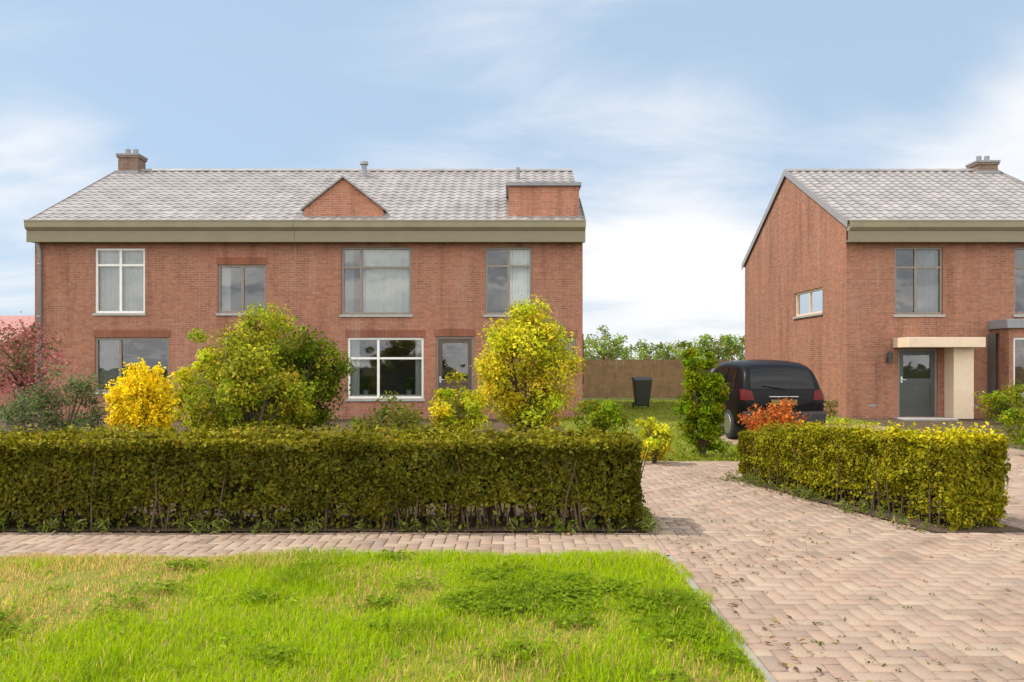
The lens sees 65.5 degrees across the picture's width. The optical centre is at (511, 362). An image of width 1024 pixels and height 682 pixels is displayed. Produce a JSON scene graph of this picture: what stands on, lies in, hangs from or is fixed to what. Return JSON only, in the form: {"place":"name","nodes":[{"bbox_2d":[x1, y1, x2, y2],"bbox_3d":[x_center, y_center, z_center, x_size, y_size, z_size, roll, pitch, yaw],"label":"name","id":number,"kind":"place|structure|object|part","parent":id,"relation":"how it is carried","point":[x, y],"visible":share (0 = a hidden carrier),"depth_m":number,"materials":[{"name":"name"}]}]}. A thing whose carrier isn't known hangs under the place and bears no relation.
{"place":"outdoors","nodes":[
{"label":"outdoors","id":0,"kind":"place"},
{"bbox_2d":[0,419,641,532],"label":"front garden","id":1,"kind":"object","parent":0,"point":[497,424],"depth_m":8.91,"materials":[{"name":"plant"}]},
{"bbox_2d":[0,311,80,426],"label":"leafy tree","id":2,"kind":"object","parent":1,"relation":"on","point":[18,379],"visible":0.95,"depth_m":14.16,"materials":[{"name":"brown plant"}]},
{"bbox_2d":[0,361,116,432],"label":"leafy shrub","id":3,"kind":"object","parent":1,"relation":"on","point":[49,416],"visible":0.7,"depth_m":12.27,"materials":[{"name":"green plant"}]},
{"bbox_2d":[102,358,181,433],"bbox_3d":[-5.503,0.775,11.785,1.039,1.697,1.080,0,0,0],"label":"flowering shrub","id":4,"kind":"object","parent":1,"relation":"on","point":[139,396],"visible":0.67,"depth_m":11.63,"materials":[{"name":"yellow plant"}]},
{"bbox_2d":[168,348,222,430],"bbox_3d":[-5.292,0.686,13.389,1.044,1.873,1.047,0,0,0],"label":"leafy shrub","id":5,"kind":"object","parent":1,"relation":"on","point":[183,375],"visible":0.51,"depth_m":13.24,"materials":[{"name":"green plant"}]},
{"bbox_2d":[180,341,317,432],"bbox_3d":[-4.133,0.645,12.608,2.146,1.963,1.288,0,0,0],"label":"leafy shrub","id":6,"kind":"object","parent":1,"relation":"on","point":[245,369],"visible":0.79,"depth_m":12.40,"materials":[{"name":"green plant"}]},
{"bbox_2d":[186,301,316,424],"bbox_3d":[-4.593,0.274,14.166,2.517,2.702,2.086,0,0,0],"label":"leafy shrub","id":7,"kind":"object","parent":1,"relation":"on","point":[272,326],"visible":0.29,"depth_m":13.86,"materials":[{"name":"green plant"}]},
{"bbox_2d":[235,325,356,431],"bbox_3d":[-3.579,0.489,13.486,1.971,2.269,1.591,0,0,0],"label":"leafy shrub","id":8,"kind":"object","parent":1,"relation":"on","point":[304,355],"visible":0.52,"depth_m":13.25,"materials":[{"name":"green plant"}]},
{"bbox_2d":[343,390,429,432],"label":"leafy shrub","id":9,"kind":"object","parent":1,"relation":"on","point":[412,419],"visible":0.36,"depth_m":11.94,"materials":[{"name":"green plant"}]},
{"bbox_2d":[428,368,491,431],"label":"leafy shrub","id":10,"kind":"object","parent":1,"relation":"on","point":[473,404],"visible":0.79,"depth_m":12.47,"materials":[{"name":"yellow plant"}]},
{"bbox_2d":[469,294,585,433],"bbox_3d":[0.278,0.198,13.967,2.068,2.856,1.860,0,0,0],"label":"leafy shrub","id":11,"kind":"object","parent":1,"relation":"on","point":[515,404],"visible":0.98,"depth_m":13.63,"materials":[{"name":"yellow plant"}]},
{"bbox_2d":[0,512,648,530],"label":"hedge bed","id":12,"kind":"object","parent":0,"point":[234,526],"visible":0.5,"depth_m":7.78,"materials":[{"name":"soil"}]},
{"bbox_2d":[0,416,649,532],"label":"clipped hedge","id":13,"kind":"object","parent":12,"relation":"on","point":[117,473],"visible":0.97,"depth_m":7.58,"materials":[{"name":"green plant"}]},
{"bbox_2d":[0,469,931,534],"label":"edge weeds","id":14,"kind":"object","parent":12,"relation":"on","point":[648,521],"visible":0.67,"depth_m":7.52,"materials":[{"name":"green plant"}]},
{"bbox_2d":[0,365,730,532],"bbox_3d":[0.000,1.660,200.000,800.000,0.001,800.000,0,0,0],"label":"ground","id":15,"kind":"structure","parent":0,"point":[584,398],"depth_m":36.56,"materials":[{"name":"green plant"}]},
{"bbox_2d":[0,316,34,406],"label":"garden shed","id":16,"kind":"structure","parent":15,"relation":"on","point":[13,319],"depth_m":30.32,"materials":[{"name":"red brick"}]},
{"bbox_2d":[24,149,334,418],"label":"brick house","id":17,"kind":"structure","parent":15,"relation":"on","point":[135,259],"depth_m":23.00,"materials":[{"name":"red brick"}]},
{"bbox_2d":[92,248,145,315],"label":"window","id":18,"kind":"structure","parent":17,"relation":"in","point":[120,272],"depth_m":23.21,"materials":[{"name":"glass"}]},
{"bbox_2d":[95,338,168,393],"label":"window","id":19,"kind":"structure","parent":17,"relation":"in","point":[111,353],"depth_m":23.25,"materials":[{"name":"glass"}]},
{"bbox_2d":[216,265,267,315],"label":"window","id":20,"kind":"structure","parent":17,"relation":"in","point":[239,286],"depth_m":24.84,"materials":[{"name":"glass"}]},
{"bbox_2d":[0,555,668,556],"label":"kerb","id":21,"kind":"structure","parent":15,"relation":"on","point":[219,555],"depth_m":6.59,"materials":[{"name":"concrete"}]},
{"bbox_2d":[293,161,585,418],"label":"brick house","id":22,"kind":"structure","parent":15,"relation":"on","point":[421,275],"depth_m":23.00,"materials":[{"name":"red brick"}]},
{"bbox_2d":[360,377,373,394],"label":"potted plant","id":23,"kind":"object","parent":22,"relation":"on","point":[364,384],"visible":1,"depth_m":23.16,"materials":[{"name":"green plant"}]},
{"bbox_2d":[340,247,412,316],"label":"window","id":24,"kind":"structure","parent":22,"relation":"in","point":[377,281],"depth_m":23.21,"materials":[{"name":"glass"}]},
{"bbox_2d":[346,336,438,400],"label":"window","id":25,"kind":"structure","parent":22,"relation":"in","point":[386,362],"depth_m":25.30,"materials":[{"name":"glass"}]},
{"bbox_2d":[404,374,414,394],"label":"potted plant","id":26,"kind":"object","parent":22,"relation":"on","point":[408,391],"visible":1,"depth_m":23.17,"materials":[{"name":"green plant"}]},
{"bbox_2d":[436,336,473,416],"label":"door","id":27,"kind":"structure","parent":22,"relation":"in","point":[452,352],"depth_m":23.09,"materials":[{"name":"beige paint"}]},
{"bbox_2d":[484,247,531,316],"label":"window","id":28,"kind":"structure","parent":22,"relation":"in","point":[508,270],"depth_m":23.23,"materials":[{"name":"glass"}]},
{"bbox_2d":[557,338,577,368],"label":"window","id":29,"kind":"structure","parent":22,"relation":"in","point":[574,341],"depth_m":25.30,"materials":[{"name":"grey glass"}]},
{"bbox_2d":[583,341,597,358],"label":"leafy tree","id":30,"kind":"object","parent":15,"relation":"on","point":[588,352],"visible":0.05,"depth_m":79.58,"materials":[{"name":"green plant"}]},
{"bbox_2d":[583,325,631,362],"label":"leafy tree","id":31,"kind":"object","parent":15,"relation":"on","point":[603,350],"visible":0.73,"depth_m":59.41,"materials":[{"name":"green plant"}]},
{"bbox_2d":[614,338,666,366],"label":"leafy tree","id":32,"kind":"object","parent":15,"relation":"on","point":[646,354],"visible":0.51,"depth_m":71.83,"materials":[{"name":"green plant"}]},
{"bbox_2d":[583,357,732,399],"bbox_3d":[5.925,0.700,34.575,7.350,1.900,0.170,0,0,0],"label":"wooden fence","id":33,"kind":"object","parent":15,"relation":"on","point":[606,378],"visible":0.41,"depth_m":34.49,"materials":[{"name":"beige wood"}]},
{"bbox_2d":[652,340,700,365],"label":"leafy tree","id":34,"kind":"object","parent":15,"relation":"on","point":[676,351],"visible":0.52,"depth_m":65.84,"materials":[{"name":"green plant"}]},
{"bbox_2d":[686,333,744,360],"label":"leafy tree","id":35,"kind":"object","parent":15,"relation":"on","point":[724,349],"visible":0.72,"depth_m":57.04,"materials":[{"name":"green plant"}]},
{"bbox_2d":[666,555,776,681],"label":"path edging","id":36,"kind":"object","parent":15,"relation":"on","point":[762,668],"visible":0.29,"depth_m":4.48,"materials":[{"name":"concrete"}]},
{"bbox_2d":[731,334,744,359],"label":"leafy tree","id":37,"kind":"object","parent":15,"relation":"on","point":[742,339],"visible":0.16,"depth_m":69.26,"materials":[{"name":"green plant"}]},
{"bbox_2d":[742,156,1023,419],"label":"brick house","id":38,"kind":"structure","parent":15,"relation":"on","point":[886,293],"depth_m":23.09,"materials":[{"name":"red brick"}]},
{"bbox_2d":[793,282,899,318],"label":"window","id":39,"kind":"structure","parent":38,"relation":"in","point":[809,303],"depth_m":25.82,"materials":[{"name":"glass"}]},
{"bbox_2d":[898,349,936,416],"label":"door","id":40,"kind":"structure","parent":38,"relation":"in","point":[917,368],"depth_m":23.07,"materials":[{"name":"grey paint"}]},
{"bbox_2d":[893,247,944,316],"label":"window","id":41,"kind":"structure","parent":38,"relation":"in","point":[918,270],"depth_m":23.22,"materials":[{"name":"glass"}]},
{"bbox_2d":[987,333,1023,411],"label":"window","id":42,"kind":"structure","parent":38,"relation":"in","point":[991,338],"depth_m":22.76,"materials":[{"name":"white paint"}]},
{"bbox_2d":[1013,247,1023,316],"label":"window","id":43,"kind":"structure","parent":38,"relation":"in","point":[1018,251],"depth_m":25.30,"materials":[{"name":"glass"}]},
{"bbox_2d":[0,543,766,681],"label":"verge","id":44,"kind":"structure","parent":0,"point":[66,579],"depth_m":4.83,"materials":[{"name":"green plant"}]},
{"bbox_2d":[0,555,707,681],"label":"broadleaf weeds","id":45,"kind":"object","parent":44,"relation":"on","point":[291,598],"visible":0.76,"depth_m":4.83,"materials":[{"name":"green plant"}]},
{"bbox_2d":[0,549,757,681],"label":"clover","id":46,"kind":"object","parent":44,"relation":"on","point":[566,589],"visible":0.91,"depth_m":5.07,"materials":[{"name":"green plant"}]},
{"bbox_2d":[0,532,835,557],"bbox_3d":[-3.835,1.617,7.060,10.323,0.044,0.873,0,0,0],"label":"brick pavement","id":47,"kind":"structure","parent":0,"point":[18,543],"depth_m":7.08,"materials":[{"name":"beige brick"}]},
{"bbox_2d":[0,0,1023,360],"label":"sky","id":48,"kind":"structure","parent":0,"point":[679,123],"materials":[{"name":"blue"}]},
{"bbox_2d":[645,504,790,532],"bbox_3d":[5.335,1.613,10.240,8.130,0.001,5.420,0,0,0],"label":"path bed","id":49,"kind":"object","parent":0,"point":[649,531],"visible":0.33,"depth_m":8.17,"materials":[{"name":"brown soil"}]},
{"bbox_2d":[557,398,879,461],"bbox_3d":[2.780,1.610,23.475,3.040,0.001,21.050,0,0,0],"label":"side lawn","id":50,"kind":"structure","parent":0,"point":[635,427],"depth_m":19.09,"materials":[{"name":"plant"}]},
{"bbox_2d":[570,399,632,433],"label":"leafy shrub","id":51,"kind":"object","parent":50,"relation":"on","point":[608,412],"visible":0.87,"depth_m":15.85,"materials":[{"name":"green plant"}]},
{"bbox_2d":[672,346,731,456],"bbox_3d":[3.222,0.678,13.619,0.956,1.890,1.017,0,0,0],"label":"leafy shrub","id":52,"kind":"object","parent":50,"relation":"on","point":[699,404],"visible":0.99,"depth_m":13.42,"materials":[{"name":"green plant"}]},
{"bbox_2d":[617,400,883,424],"bbox_3d":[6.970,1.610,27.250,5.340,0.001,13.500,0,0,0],"label":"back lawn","id":53,"kind":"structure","parent":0,"point":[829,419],"depth_m":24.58,"materials":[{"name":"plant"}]},
{"bbox_2d":[631,377,652,407],"bbox_3d":[4.550,1.060,27.894,0.640,1.080,0.768,0,0,0],"label":"wheelie bin","id":54,"kind":"object","parent":53,"relation":"on","point":[642,389],"visible":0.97,"depth_m":27.61,"materials":[{"name":"plastic"}]},
{"bbox_2d":[640,425,1023,681],"bbox_3d":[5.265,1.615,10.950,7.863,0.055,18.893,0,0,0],"label":"brick driveway","id":55,"kind":"structure","parent":0,"point":[956,585],"depth_m":5.85,"materials":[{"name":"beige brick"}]},
{"bbox_2d":[3,467,1023,681],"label":"fallen leaves","id":56,"kind":"object","parent":55,"relation":"on","point":[783,664],"visible":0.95,"depth_m":7.37,"materials":[{"name":"brown plant"}]},
{"bbox_2d":[636,417,675,463],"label":"leafy shrub","id":57,"kind":"object","parent":55,"relation":"on","point":[657,438],"visible":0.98,"depth_m":12.50,"materials":[{"name":"yellow plant"}]},
{"bbox_2d":[711,360,825,438],"bbox_3d":[5.350,0.769,17.998,2.140,1.662,4.197,0,0,-3],"label":"parked car","id":58,"kind":"object","parent":55,"relation":"on","point":[763,383],"visible":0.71,"depth_m":16.10,"materials":[{"name":"black paint"}]},
{"bbox_3d":[4.585,0.313,17.489,0.132,0.431,0.820,0,0,-3],"label":"side window","id":59,"kind":"part","parent":58,"relation":"part of","materials":[{"name":"black glass"}]},
{"bbox_3d":[4.623,0.318,16.710,0.123,0.401,0.600,0,0,-3],"label":"side window","id":60,"kind":"part","parent":58,"relation":"part of","materials":[{"name":"black glass"}]},
{"bbox_3d":[5.445,0.311,16.195,1.320,0.434,0.314,0,0,-3],"label":"rear window","id":61,"kind":"part","parent":58,"relation":"part of","materials":[{"name":"black glass"}]},
{"bbox_2d":[737,397,809,430],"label":"leafy shrub","id":62,"kind":"object","parent":55,"relation":"on","point":[784,413],"visible":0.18,"depth_m":11.59,"materials":[{"name":"orange plant"}]},
{"bbox_2d":[643,464,1023,678],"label":"joint moss","id":63,"kind":"object","parent":55,"relation":"on","point":[820,642],"visible":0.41,"depth_m":6.04,"materials":[{"name":"green plant"}]},
{"bbox_2d":[994,406,1023,449],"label":"leafy shrub","id":64,"kind":"object","parent":55,"relation":"on","point":[1013,415],"visible":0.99,"depth_m":13.45,"materials":[{"name":"green plant"}]},
{"bbox_2d":[722,425,1023,450],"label":"parking bed","id":65,"kind":"object","parent":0,"point":[919,432],"depth_m":15.18,"materials":[{"name":"brown soil"}]},
{"bbox_2d":[823,392,838,417],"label":"leafy shrub","id":66,"kind":"object","parent":65,"relation":"on","point":[830,406],"visible":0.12,"depth_m":20.25,"materials":[{"name":"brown plant"}]},
{"bbox_2d":[731,477,1023,531],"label":"planting bed","id":67,"kind":"object","parent":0,"point":[933,528],"visible":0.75,"depth_m":8.05,"materials":[{"name":"soil"}]},
{"bbox_2d":[737,419,1011,530],"bbox_3d":[3.936,1.099,9.249,0.917,1.050,3.569,0,0,-18],"label":"clipped hedge","id":68,"kind":"object","parent":67,"relation":"on","point":[957,473],"visible":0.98,"depth_m":8.21,"materials":[{"name":"green plant"}]},
{"bbox_2d":[848,418,1023,449],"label":"side garden","id":69,"kind":"object","parent":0,"point":[920,424],"visible":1,"depth_m":20.75,"materials":[{"name":"soil"}]},
{"bbox_2d":[972,379,1023,423],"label":"leafy shrub","id":70,"kind":"object","parent":69,"relation":"on","point":[1014,397],"visible":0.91,"depth_m":20.66,"materials":[{"name":"green plant"}]}
]}

